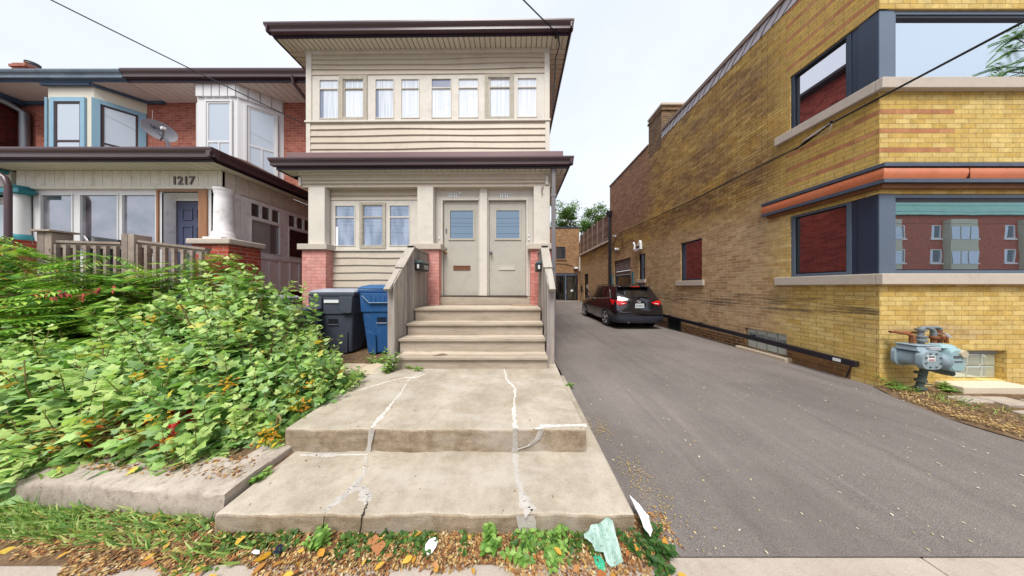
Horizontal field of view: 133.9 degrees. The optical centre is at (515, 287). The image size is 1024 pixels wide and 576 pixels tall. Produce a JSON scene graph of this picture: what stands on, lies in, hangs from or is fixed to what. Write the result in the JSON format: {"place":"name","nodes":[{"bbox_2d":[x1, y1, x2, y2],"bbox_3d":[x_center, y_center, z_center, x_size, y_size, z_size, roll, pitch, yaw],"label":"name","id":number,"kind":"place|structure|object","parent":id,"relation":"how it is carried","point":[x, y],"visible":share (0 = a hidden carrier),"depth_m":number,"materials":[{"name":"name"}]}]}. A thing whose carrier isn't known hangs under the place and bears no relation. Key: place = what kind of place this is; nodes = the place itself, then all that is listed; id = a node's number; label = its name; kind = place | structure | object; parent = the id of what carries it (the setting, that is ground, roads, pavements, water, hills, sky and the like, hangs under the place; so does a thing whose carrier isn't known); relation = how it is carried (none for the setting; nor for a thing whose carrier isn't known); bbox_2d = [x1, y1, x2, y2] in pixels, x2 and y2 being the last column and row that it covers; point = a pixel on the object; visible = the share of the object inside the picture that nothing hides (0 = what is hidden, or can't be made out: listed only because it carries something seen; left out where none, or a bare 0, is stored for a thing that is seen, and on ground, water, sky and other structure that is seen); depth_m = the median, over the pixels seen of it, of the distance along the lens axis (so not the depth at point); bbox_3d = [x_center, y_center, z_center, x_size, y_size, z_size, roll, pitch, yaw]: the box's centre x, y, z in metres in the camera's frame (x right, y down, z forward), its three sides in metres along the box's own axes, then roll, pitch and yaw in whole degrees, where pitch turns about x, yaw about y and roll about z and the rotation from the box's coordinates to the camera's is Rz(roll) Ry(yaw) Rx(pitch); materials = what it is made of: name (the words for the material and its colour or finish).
{"place":"outdoors","nodes":[
{"label":"outdoors","id":0,"kind":"place"},
{"bbox_2d":[82,236,120,298],"bbox_3d":[-7.871,-0.373,4.215,0.632,1.205,0.270,0,0,0],"label":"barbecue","id":1,"kind":"object","parent":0,"point":[90,238],"visible":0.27,"depth_m":4.12,"materials":[{"name":"grey metal"}]},
{"bbox_2d":[186,420,293,470],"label":"garden soil","id":2,"kind":"structure","parent":0,"point":[242,451],"depth_m":1.79,"materials":[{"name":"brown soil"}]},
{"bbox_2d":[0,60,152,196],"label":"dark brick house","id":3,"kind":"structure","parent":2,"relation":"on","point":[8,126],"depth_m":5.87,"materials":[{"name":"red brick"}]},
{"bbox_2d":[0,69,166,331],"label":"blue trim house","id":4,"kind":"structure","parent":2,"relation":"on","point":[88,108],"depth_m":5.46,"materials":[{"name":"red brick"}]},
{"bbox_2d":[44,86,146,170],"bbox_3d":[-11.165,-3.928,5.715,2.071,2.315,0.569,0,0,0],"label":"bay window","id":5,"kind":"structure","parent":4,"relation":"in","point":[74,116],"depth_m":5.47,"materials":[{"name":"beige paint"}]},
{"bbox_2d":[0,235,185,354],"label":"feathery shrub","id":6,"kind":"object","parent":2,"relation":"on","point":[33,299],"visible":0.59,"depth_m":2.93,"materials":[{"name":"green plant"}]},
{"bbox_2d":[0,308,254,506],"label":"currant shrub","id":7,"kind":"object","parent":2,"relation":"on","point":[52,388],"visible":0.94,"depth_m":1.77,"materials":[{"name":"green plant"}]},
{"bbox_2d":[0,68,307,309],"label":"porch house","id":8,"kind":"structure","parent":2,"relation":"on","point":[212,181],"depth_m":4.50,"materials":[{"name":"white wood"}]},
{"bbox_2d":[39,194,73,231],"bbox_3d":[-9.449,-1.296,4.492,0.674,1.251,0.035,0,0,0],"label":"window","id":9,"kind":"structure","parent":8,"relation":"in","point":[56,211],"depth_m":4.50,"materials":[{"name":"glass"}]},
{"bbox_2d":[79,194,118,254],"bbox_3d":[-8.574,-1.296,4.492,0.799,1.251,0.035,0,0,0],"label":"window","id":10,"kind":"structure","parent":8,"relation":"in","point":[98,213],"depth_m":4.50,"materials":[{"name":"glass"}]},
{"bbox_2d":[121,194,155,254],"bbox_3d":[-7.749,-1.296,4.492,0.720,1.251,0.035,0,0,0],"label":"window","id":11,"kind":"structure","parent":8,"relation":"in","point":[138,211],"depth_m":4.50,"materials":[{"name":"glass"}]},
{"bbox_2d":[140,119,177,146],"bbox_3d":[-7.380,-3.148,4.551,0.246,0.661,0.415,0,0,0],"label":"satellite dish","id":12,"kind":"object","parent":8,"relation":"on","point":[159,130],"visible":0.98,"depth_m":4.54,"materials":[{"name":"grey paint"}]},
{"bbox_2d":[177,202,212,297],"bbox_3d":[-6.863,-0.800,4.655,0.749,2.060,0.090,0,0,0],"label":"front door","id":13,"kind":"structure","parent":8,"relation":"in","point":[187,212],"depth_m":4.66,"materials":[{"name":"blue wood"}]},
{"bbox_2d":[195,84,283,179],"bbox_3d":[-7.484,-3.928,5.715,2.213,2.315,0.570,0,0,0],"label":"bay window","id":14,"kind":"structure","parent":8,"relation":"in","point":[230,122],"depth_m":5.51,"materials":[{"name":"white paint"}]},
{"bbox_2d":[253,220,269,253],"bbox_3d":[-6.033,-1.180,5.180,0.004,0.740,0.360,0,0,0],"label":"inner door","id":15,"kind":"structure","parent":8,"relation":"in","point":[261,231],"depth_m":5.20,"materials":[{"name":"grey wood"}]},
{"bbox_2d":[250,218,280,255],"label":"side window","id":16,"kind":"structure","parent":8,"relation":"in","point":[275,230],"depth_m":5.43,"materials":[{"name":"white paint"}]},
{"bbox_2d":[288,228,307,258],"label":"side window","id":17,"kind":"structure","parent":8,"relation":"in","point":[295,237],"depth_m":5.98,"materials":[{"name":"black glass"}]},
{"bbox_2d":[109,253,265,336],"bbox_3d":[-5.099,0.394,3.408,1.983,1.893,0.974,0,0,0],"label":"feathery shrub","id":18,"kind":"object","parent":2,"relation":"on","point":[194,281],"visible":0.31,"depth_m":3.33,"materials":[{"name":"green plant"}]},
{"bbox_2d":[61,256,329,423],"bbox_3d":[-3.712,0.582,2.712,2.671,2.002,1.904,0,0,0],"label":"currant shrub","id":19,"kind":"object","parent":2,"relation":"on","point":[210,333],"visible":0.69,"depth_m":2.43,"materials":[{"name":"green plant"}]},
{"bbox_2d":[212,321,363,451],"bbox_3d":[-2.518,1.099,2.428,1.638,1.323,1.258,0,0,26],"label":"currant shrub","id":20,"kind":"object","parent":2,"relation":"on","point":[316,378],"visible":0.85,"depth_m":2.15,"materials":[{"name":"green plant"}]},
{"bbox_2d":[0,509,670,565],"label":"soil strip","id":21,"kind":"object","parent":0,"point":[48,560],"depth_m":1.24,"materials":[{"name":"brown soil"}]},
{"bbox_2d":[0,489,264,575],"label":"roadside grass","id":22,"kind":"structure","parent":21,"relation":"on","point":[52,528],"depth_m":1.34,"materials":[{"name":"green plant"}]},
{"bbox_2d":[0,441,291,519],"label":"retaining wall","id":23,"kind":"structure","parent":21,"relation":"on","point":[177,492],"depth_m":1.49,"materials":[{"name":"concrete"}]},
{"bbox_2d":[0,427,144,451],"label":"dry twigs","id":24,"kind":"object","parent":23,"relation":"on","point":[97,437],"visible":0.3,"depth_m":1.71,"materials":[{"name":"wood"}]},
{"bbox_2d":[43,453,261,478],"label":"wall top litter","id":25,"kind":"object","parent":23,"relation":"on","point":[174,468],"depth_m":1.62,"materials":[{"name":"brown plant"}]},
{"bbox_2d":[84,400,195,448],"bbox_3d":[-3.138,1.122,1.812,0.827,0.323,0.222,0,0,0],"label":"bush","id":26,"kind":"object","parent":25,"relation":"on","point":[170,426],"visible":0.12,"depth_m":1.78,"materials":[{"name":"plant"}]},
{"bbox_2d":[251,549,259,553],"bbox_3d":[-1.469,1.502,1.235,0.050,0.010,0.018,0,0,7],"label":"white scrap","id":27,"kind":"object","parent":21,"relation":"on","point":[255,551],"visible":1,"depth_m":1.23,"materials":[{"name":"paper"}]},
{"bbox_2d":[300,524,331,550],"bbox_3d":[-1.151,1.469,1.297,0.148,0.128,0.158,0,0,0],"label":"leafy weed","id":28,"kind":"object","parent":21,"relation":"on","point":[321,538],"visible":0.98,"depth_m":1.27,"materials":[{"name":"green plant"}]},
{"bbox_2d":[0,508,685,575],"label":"leaf litter","id":29,"kind":"object","parent":21,"relation":"on","point":[444,536],"visible":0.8,"depth_m":1.22,"materials":[{"name":"brown plant"}]},
{"bbox_2d":[254,551,270,561],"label":"yellow leaf","id":30,"kind":"object","parent":29,"relation":"on","point":[263,557],"visible":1,"depth_m":1.22,"materials":[{"name":"yellow plant"}]},
{"bbox_2d":[273,544,283,553],"bbox_3d":[-1.355,1.503,1.248,0.042,0.008,0.055,0,0,-18],"label":"black wrapper","id":31,"kind":"object","parent":29,"relation":"on","point":[276,550],"visible":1,"depth_m":1.25,"materials":[{"name":"black plastic"}]},
{"bbox_2d":[367,534,385,555],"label":"fallen leaf","id":32,"kind":"object","parent":29,"relation":"on","point":[377,548],"visible":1,"depth_m":1.27,"materials":[{"name":"orange plant"}]},
{"bbox_2d":[425,537,437,554],"bbox_3d":[-0.488,1.498,1.263,0.063,0.015,0.074,0,0,31],"label":"plastic disc","id":33,"kind":"object","parent":29,"relation":"on","point":[431,543],"visible":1,"depth_m":1.26,"materials":[{"name":"white plastic"}]},
{"bbox_2d":[593,553,604,570],"bbox_3d":[0.463,1.514,1.204,0.057,0.015,0.082,0,0,0],"label":"green plastic scrap","id":34,"kind":"object","parent":29,"relation":"on","point":[600,564],"visible":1,"depth_m":1.19,"materials":[{"name":"green plastic"}]},
{"bbox_2d":[584,517,622,567],"bbox_3d":[0.499,1.462,1.253,0.192,0.111,0.160,0,0,0],"label":"green paper bag","id":35,"kind":"object","parent":29,"relation":"on","point":[601,537],"visible":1,"depth_m":1.26,"materials":[{"name":"green paper"}]},
{"bbox_2d":[205,527,605,570],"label":"step weeds","id":36,"kind":"object","parent":21,"relation":"on","point":[389,537],"visible":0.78,"depth_m":1.29,"materials":[{"name":"green plant"}]},
{"bbox_2d":[479,521,502,557],"bbox_3d":[-0.140,1.475,1.277,0.136,0.116,0.175,0,0,0],"label":"leafy weed","id":37,"kind":"object","parent":21,"relation":"on","point":[491,544],"visible":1,"depth_m":1.26,"materials":[{"name":"green plant"}]},
{"bbox_2d":[499,523,568,574],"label":"leafy weed","id":38,"kind":"object","parent":21,"relation":"on","point":[550,554],"visible":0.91,"depth_m":1.24,"materials":[{"name":"green plant"}]},
{"bbox_2d":[630,496,651,536],"bbox_3d":[0.801,1.421,1.354,0.080,0.047,0.255,0,0,7],"label":"white paper","id":39,"kind":"object","parent":21,"relation":"on","point":[644,517],"visible":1,"depth_m":1.34,"materials":[{"name":"white paper"}]},
{"bbox_2d":[616,519,679,575],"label":"leafy weed","id":40,"kind":"object","parent":21,"relation":"on","point":[653,543],"visible":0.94,"depth_m":1.24,"materials":[{"name":"green plant"}]},
{"bbox_2d":[326,348,387,381],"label":"yard soil","id":41,"kind":"structure","parent":0,"point":[358,356],"depth_m":3.77,"materials":[{"name":"brown soil"}]},
{"bbox_2d":[263,295,299,331],"bbox_3d":[-4.224,0.660,3.775,0.540,1.060,0.598,0,0,-10],"label":"garbage bin","id":42,"kind":"object","parent":41,"relation":"on","point":[296,297],"visible":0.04,"depth_m":3.85,"materials":[{"name":"grey plastic"}]},
{"bbox_2d":[287,306,320,344],"bbox_3d":[-3.522,0.760,3.638,0.311,0.860,0.388,0,0,-5],"label":"garbage bin","id":43,"kind":"object","parent":41,"relation":"on","point":[317,310],"visible":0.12,"depth_m":3.57,"materials":[{"name":"grey plastic"}]},
{"bbox_2d":[308,288,367,352],"bbox_3d":[-3.219,0.605,4.129,0.830,1.170,0.665,0,0,2],"label":"garbage bin","id":44,"kind":"object","parent":41,"relation":"on","point":[342,313],"visible":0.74,"depth_m":3.86,"materials":[{"name":"grey plastic"}]},
{"bbox_2d":[345,368,365,379],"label":"leafy weed","id":45,"kind":"object","parent":41,"relation":"on","point":[361,374],"visible":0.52,"depth_m":2.78,"materials":[{"name":"green plant"}]},
{"bbox_2d":[337,363,382,378],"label":"paving stones","id":46,"kind":"object","parent":41,"relation":"on","point":[369,368],"visible":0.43,"depth_m":3.11,"materials":[{"name":"concrete"}]},
{"bbox_2d":[357,285,387,353],"bbox_3d":[-2.362,0.570,4.085,0.768,1.240,0.672,0,0,-4],"label":"recycling bin","id":47,"kind":"object","parent":41,"relation":"on","point":[374,303],"visible":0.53,"depth_m":3.81,"materials":[{"name":"blue plastic"}]},
{"bbox_2d":[365,350,384,362],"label":"leafy weed","id":48,"kind":"object","parent":41,"relation":"on","point":[375,360],"visible":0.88,"depth_m":3.35,"materials":[{"name":"green plant"}]},
{"bbox_2d":[263,18,574,350],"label":"duplex house","id":49,"kind":"structure","parent":41,"relation":"on","point":[431,138],"depth_m":4.63,"materials":[{"name":"wood"}]},
{"bbox_2d":[51,0,303,123],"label":"overhead wire","id":50,"kind":"object","parent":49,"relation":"attached to","point":[167,57],"visible":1,"depth_m":3.64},
{"bbox_2d":[319,79,338,118],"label":"window","id":51,"kind":"structure","parent":49,"relation":"in","point":[328,88],"depth_m":4.68,"materials":[{"name":"glass"}]},
{"bbox_2d":[334,205,354,245],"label":"window","id":52,"kind":"structure","parent":49,"relation":"in","point":[344,215],"depth_m":4.66,"materials":[{"name":"glass"}]},
{"bbox_2d":[339,75,366,119],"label":"window","id":53,"kind":"structure","parent":49,"relation":"in","point":[355,86],"depth_m":4.67,"materials":[{"name":"white glass"}]},
{"bbox_2d":[359,202,385,248],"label":"window","id":54,"kind":"structure","parent":49,"relation":"in","point":[372,215],"depth_m":4.65,"materials":[{"name":"clear glass"}]},
{"bbox_2d":[375,78,393,118],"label":"window","id":55,"kind":"structure","parent":49,"relation":"in","point":[384,88],"depth_m":4.67,"materials":[{"name":"glass"}]},
{"bbox_2d":[389,205,409,245],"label":"window","id":56,"kind":"structure","parent":49,"relation":"in","point":[399,215],"depth_m":4.65,"materials":[{"name":"glass"}]},
{"bbox_2d":[401,78,419,117],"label":"window","id":57,"kind":"structure","parent":49,"relation":"in","point":[410,87],"depth_m":4.66,"materials":[{"name":"glass"}]},
{"bbox_2d":[431,78,451,117],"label":"window","id":58,"kind":"structure","parent":49,"relation":"in","point":[441,88],"depth_m":4.66,"materials":[{"name":"white glass"}]},
{"bbox_2d":[443,202,477,294],"bbox_3d":[-1.155,-0.830,4.624,0.736,1.999,0.118,0,0,1],"label":"front door","id":59,"kind":"structure","parent":49,"relation":"in","point":[460,218],"depth_m":4.65,"materials":[{"name":"grey paint"}]},
{"bbox_2d":[458,78,478,117],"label":"window","id":60,"kind":"structure","parent":49,"relation":"in","point":[468,88],"depth_m":4.65,"materials":[{"name":"glass"}]},
{"bbox_2d":[485,73,513,118],"bbox_3d":[-0.341,-4.041,4.652,0.616,0.980,0.081,0,0,1],"label":"window","id":61,"kind":"structure","parent":49,"relation":"in","point":[501,86],"depth_m":4.64,"materials":[{"name":"white glass"}]},
{"bbox_2d":[489,202,525,294],"bbox_3d":[-0.165,-0.830,4.614,0.777,1.999,0.118,0,0,1],"label":"front door","id":62,"kind":"structure","parent":49,"relation":"in","point":[507,220],"depth_m":4.64,"materials":[{"name":"grey paint"}]},
{"bbox_2d":[517,77,536,117],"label":"window","id":63,"kind":"structure","parent":49,"relation":"in","point":[526,86],"depth_m":4.64,"materials":[{"name":"white glass"}]},
{"bbox_2d":[523,0,559,110],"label":"overhead wire","id":64,"kind":"object","parent":49,"relation":"attached to","point":[557,50],"visible":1,"depth_m":4.40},
{"bbox_2d":[0,0,778,275],"label":"sky","id":65,"kind":"structure","parent":0,"point":[625,59],"materials":[{"name":"white"}]},
{"bbox_2d":[0,558,1023,575],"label":"sidewalk","id":66,"kind":"structure","parent":0,"point":[850,566],"depth_m":1.18,"materials":[{"name":"concrete"}]},
{"bbox_2d":[554,301,1023,556],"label":"driveway","id":67,"kind":"structure","parent":0,"point":[649,412],"depth_m":1.91,"materials":[{"name":"grey asphalt"}]},
{"bbox_2d":[582,284,662,325],"bbox_3d":[3.995,0.603,8.851,1.845,1.553,3.902,0,0,0],"label":"parked car","id":68,"kind":"object","parent":67,"relation":"on","point":[609,304],"visible":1,"depth_m":7.18,"materials":[{"name":"black paint"}]},
{"bbox_2d":[588,417,704,551],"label":"seed patches","id":69,"kind":"object","parent":67,"relation":"on","point":[640,479],"visible":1,"depth_m":1.66,"materials":[{"name":"plant"}]},
{"bbox_2d":[577,336,1022,553],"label":"driveway specks","id":70,"kind":"object","parent":67,"relation":"on","point":[827,478],"visible":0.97,"depth_m":1.72,"materials":[{"name":"grey gravel"}]},
{"bbox_2d":[554,361,1023,558],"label":"ground","id":71,"kind":"structure","parent":0,"point":[841,557],"depth_m":1.28,"materials":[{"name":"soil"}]},
{"bbox_2d":[215,362,633,534],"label":"concrete steps","id":72,"kind":"structure","parent":71,"relation":"on","point":[470,450],"depth_m":1.71,"materials":[{"name":"beige concrete"}]},
{"bbox_2d":[248,465,273,483],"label":"leafy weed","id":73,"kind":"object","parent":72,"relation":"on","point":[259,477],"visible":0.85,"depth_m":1.57,"materials":[{"name":"green plant"}]},
{"bbox_2d":[379,347,400,372],"bbox_3d":[-1.717,0.992,2.962,0.285,0.341,0.235,0,0,39],"label":"leafy weed","id":74,"kind":"object","parent":72,"relation":"on","point":[389,368],"visible":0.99,"depth_m":2.95,"materials":[{"name":"green plant"}]},
{"bbox_2d":[404,365,422,369],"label":"leafy weed","id":75,"kind":"object","parent":72,"relation":"on","point":[413,367],"visible":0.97,"depth_m":3.03,"materials":[{"name":"green plant"}]},
{"bbox_2d":[383,246,555,368],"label":"wooden stairs","id":76,"kind":"structure","parent":72,"relation":"on","point":[483,333],"depth_m":3.44,"materials":[{"name":"grey wood"}]},
{"bbox_2d":[414,260,429,271],"bbox_3d":[-1.714,-0.391,4.010,0.132,0.183,0.360,0,0,0],"label":"wall lamp","id":77,"kind":"object","parent":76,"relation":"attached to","point":[422,266],"visible":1,"depth_m":3.87,"materials":[{"name":"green metal"}]},
{"bbox_2d":[535,261,541,271],"bbox_3d":[0.420,-0.379,3.990,0.105,0.178,0.320,0,0,0],"label":"wall lamp","id":78,"kind":"object","parent":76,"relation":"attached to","point":[538,266],"visible":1,"depth_m":3.84,"materials":[{"name":"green metal"}]},
{"bbox_2d":[550,227,578,300],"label":"courtyard building","id":79,"kind":"structure","parent":71,"relation":"on","point":[567,263],"depth_m":17.30,"materials":[{"name":"brown brick"}]},
{"bbox_2d":[556,247,564,258],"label":"window","id":80,"kind":"structure","parent":79,"relation":"in","point":[560,251],"depth_m":17.36,"materials":[{"name":"grey glass"}]},
{"bbox_2d":[556,276,564,300],"bbox_3d":[3.567,0.066,17.375,0.875,2.008,0.090,0,0,0],"label":"glazed door","id":81,"kind":"structure","parent":79,"relation":"in","point":[563,277],"depth_m":17.40,"materials":[{"name":"black glass"}]},
{"bbox_2d":[566,276,577,300],"bbox_3d":[4.495,0.066,17.350,0.982,2.008,0.140,0,0,0],"label":"glazed door","id":82,"kind":"structure","parent":79,"relation":"in","point":[571,281],"depth_m":17.39,"materials":[{"name":"black glass"}]},
{"bbox_2d":[550,197,609,254],"bbox_3d":[8.167,-4.735,29.082,12.543,12.553,7.721,0,0,-5],"label":"shade tree","id":83,"kind":"object","parent":71,"relation":"on","point":[568,214],"visible":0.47,"depth_m":27.27,"materials":[{"name":"green plant"}]},
{"bbox_2d":[579,0,1023,393],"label":"yellow brick building","id":84,"kind":"structure","parent":71,"relation":"on","point":[858,235],"depth_m":3.34,"materials":[{"name":"brick"}]},
{"bbox_2d":[585,274,587,297],"bbox_3d":[5.165,0.055,15.650,0.050,2.050,0.900,0,0,0],"label":"back door","id":85,"kind":"structure","parent":84,"relation":"in","point":[586,275],"depth_m":15.72,"materials":[{"name":"black metal"}]},
{"bbox_2d":[580,215,607,253],"bbox_3d":[5.140,-3.328,14.450,0.080,1.525,5.380,0,0,0],"label":"wooden fence","id":86,"kind":"object","parent":84,"relation":"on","point":[597,232],"visible":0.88,"depth_m":13.87,"materials":[{"name":"brown wood"}]},
{"bbox_2d":[615,274,630,284],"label":"window","id":87,"kind":"structure","parent":84,"relation":"in","point":[619,279],"depth_m":10.43,"materials":[{"name":"brown glass"}]},
{"bbox_2d":[632,240,641,251],"bbox_3d":[4.990,-1.688,8.938,0.120,0.434,0.674,0,0,0],"label":"flood light","id":88,"kind":"object","parent":84,"relation":"attached to","point":[638,247],"visible":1,"depth_m":8.77,"materials":[{"name":"white plastic"}]},
{"bbox_2d":[640,253,644,279],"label":"window","id":89,"kind":"structure","parent":84,"relation":"in","point":[642,256],"depth_m":8.72,"materials":[{"name":"black plastic"}]},
{"bbox_2d":[682,238,701,280],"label":"window","id":90,"kind":"structure","parent":84,"relation":"in","point":[692,250],"depth_m":6.36,"materials":[{"name":"glass"}]},
{"bbox_2d":[663,314,859,376],"bbox_3d":[5.029,1.130,5.520,0.113,0.484,4.663,0,0,0],"label":"pipe","id":91,"kind":"object","parent":84,"relation":"attached to","point":[845,361],"depth_m":4.08,"materials":[{"name":"black metal"}]},
{"bbox_2d":[747,328,786,355],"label":"block window","id":92,"kind":"structure","parent":84,"relation":"in","point":[782,338],"depth_m":4.43,"materials":[{"name":"grey glass"}]},
{"bbox_2d":[617,20,1023,234],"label":"overhead wire","id":93,"kind":"object","parent":84,"relation":"attached to","point":[942,64],"visible":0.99,"depth_m":3.01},
{"bbox_2d":[802,123,831,141],"bbox_3d":[4.980,-2.535,3.591,0.034,0.130,0.361,0,0,0],"label":"cable splice","id":94,"kind":"object","parent":93,"relation":"attached to","point":[815,133],"visible":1,"depth_m":3.54,"materials":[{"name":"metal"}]},
{"bbox_2d":[791,201,851,276],"bbox_3d":[5.145,-0.750,3.670,0.070,1.120,0.720,0,0,0],"label":"window","id":95,"kind":"structure","parent":84,"relation":"in","point":[821,239],"depth_m":3.64,"materials":[{"name":"black glass"}]},
{"bbox_2d":[791,32,851,128],"bbox_3d":[5.145,-3.385,3.670,0.070,1.010,0.720,0,0,0],"label":"window","id":96,"kind":"structure","parent":84,"relation":"in","point":[825,81],"depth_m":3.64,"materials":[{"name":"black glass"}]},
{"bbox_2d":[894,194,1023,272],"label":"window","id":97,"kind":"structure","parent":84,"relation":"in","point":[934,233],"depth_m":3.10,"materials":[{"name":"glass"}]},
{"bbox_2d":[894,11,1023,76],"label":"window","id":98,"kind":"structure","parent":84,"relation":"in","point":[923,40],"depth_m":3.10,"materials":[{"name":"glass"}]},
{"bbox_2d":[953,354,994,377],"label":"block window","id":99,"kind":"structure","parent":84,"relation":"in","point":[976,365],"depth_m":3.11,"materials":[{"name":"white glass"}]},
{"bbox_2d":[873,386,1023,440],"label":"dirt verge","id":100,"kind":"structure","parent":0,"point":[897,395],"depth_m":2.53,"materials":[{"name":"soil"}]},
{"bbox_2d":[877,374,922,392],"bbox_3d":[5.157,1.311,2.959,0.291,0.184,0.329,0,0,18],"label":"leafy weed","id":101,"kind":"object","parent":100,"relation":"on","point":[898,387],"visible":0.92,"depth_m":2.92,"materials":[{"name":"green plant"}]},
{"bbox_2d":[888,326,968,392],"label":"gas meters","id":102,"kind":"object","parent":100,"relation":"on","point":[936,355],"visible":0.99,"depth_m":2.81,"materials":[{"name":"grey paint"}]},
{"bbox_2d":[938,380,959,391],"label":"leafy weed","id":103,"kind":"object","parent":100,"relation":"on","point":[945,386],"visible":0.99,"depth_m":2.93,"materials":[{"name":"green plant"}]},
{"bbox_2d":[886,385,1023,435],"bbox_3d":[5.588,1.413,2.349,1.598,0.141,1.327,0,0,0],"label":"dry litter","id":104,"kind":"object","parent":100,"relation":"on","point":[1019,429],"visible":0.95,"depth_m":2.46,"materials":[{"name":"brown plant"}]},
{"bbox_2d":[946,395,1023,414],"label":"verge pavers","id":105,"kind":"object","parent":100,"relation":"on","point":[1010,402],"visible":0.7,"depth_m":2.65,"materials":[{"name":"concrete"}]},
{"bbox_2d":[927,392,1023,419],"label":"verge grass","id":106,"kind":"structure","parent":0,"point":[939,395],"depth_m":2.58,"materials":[{"name":"green plant"}]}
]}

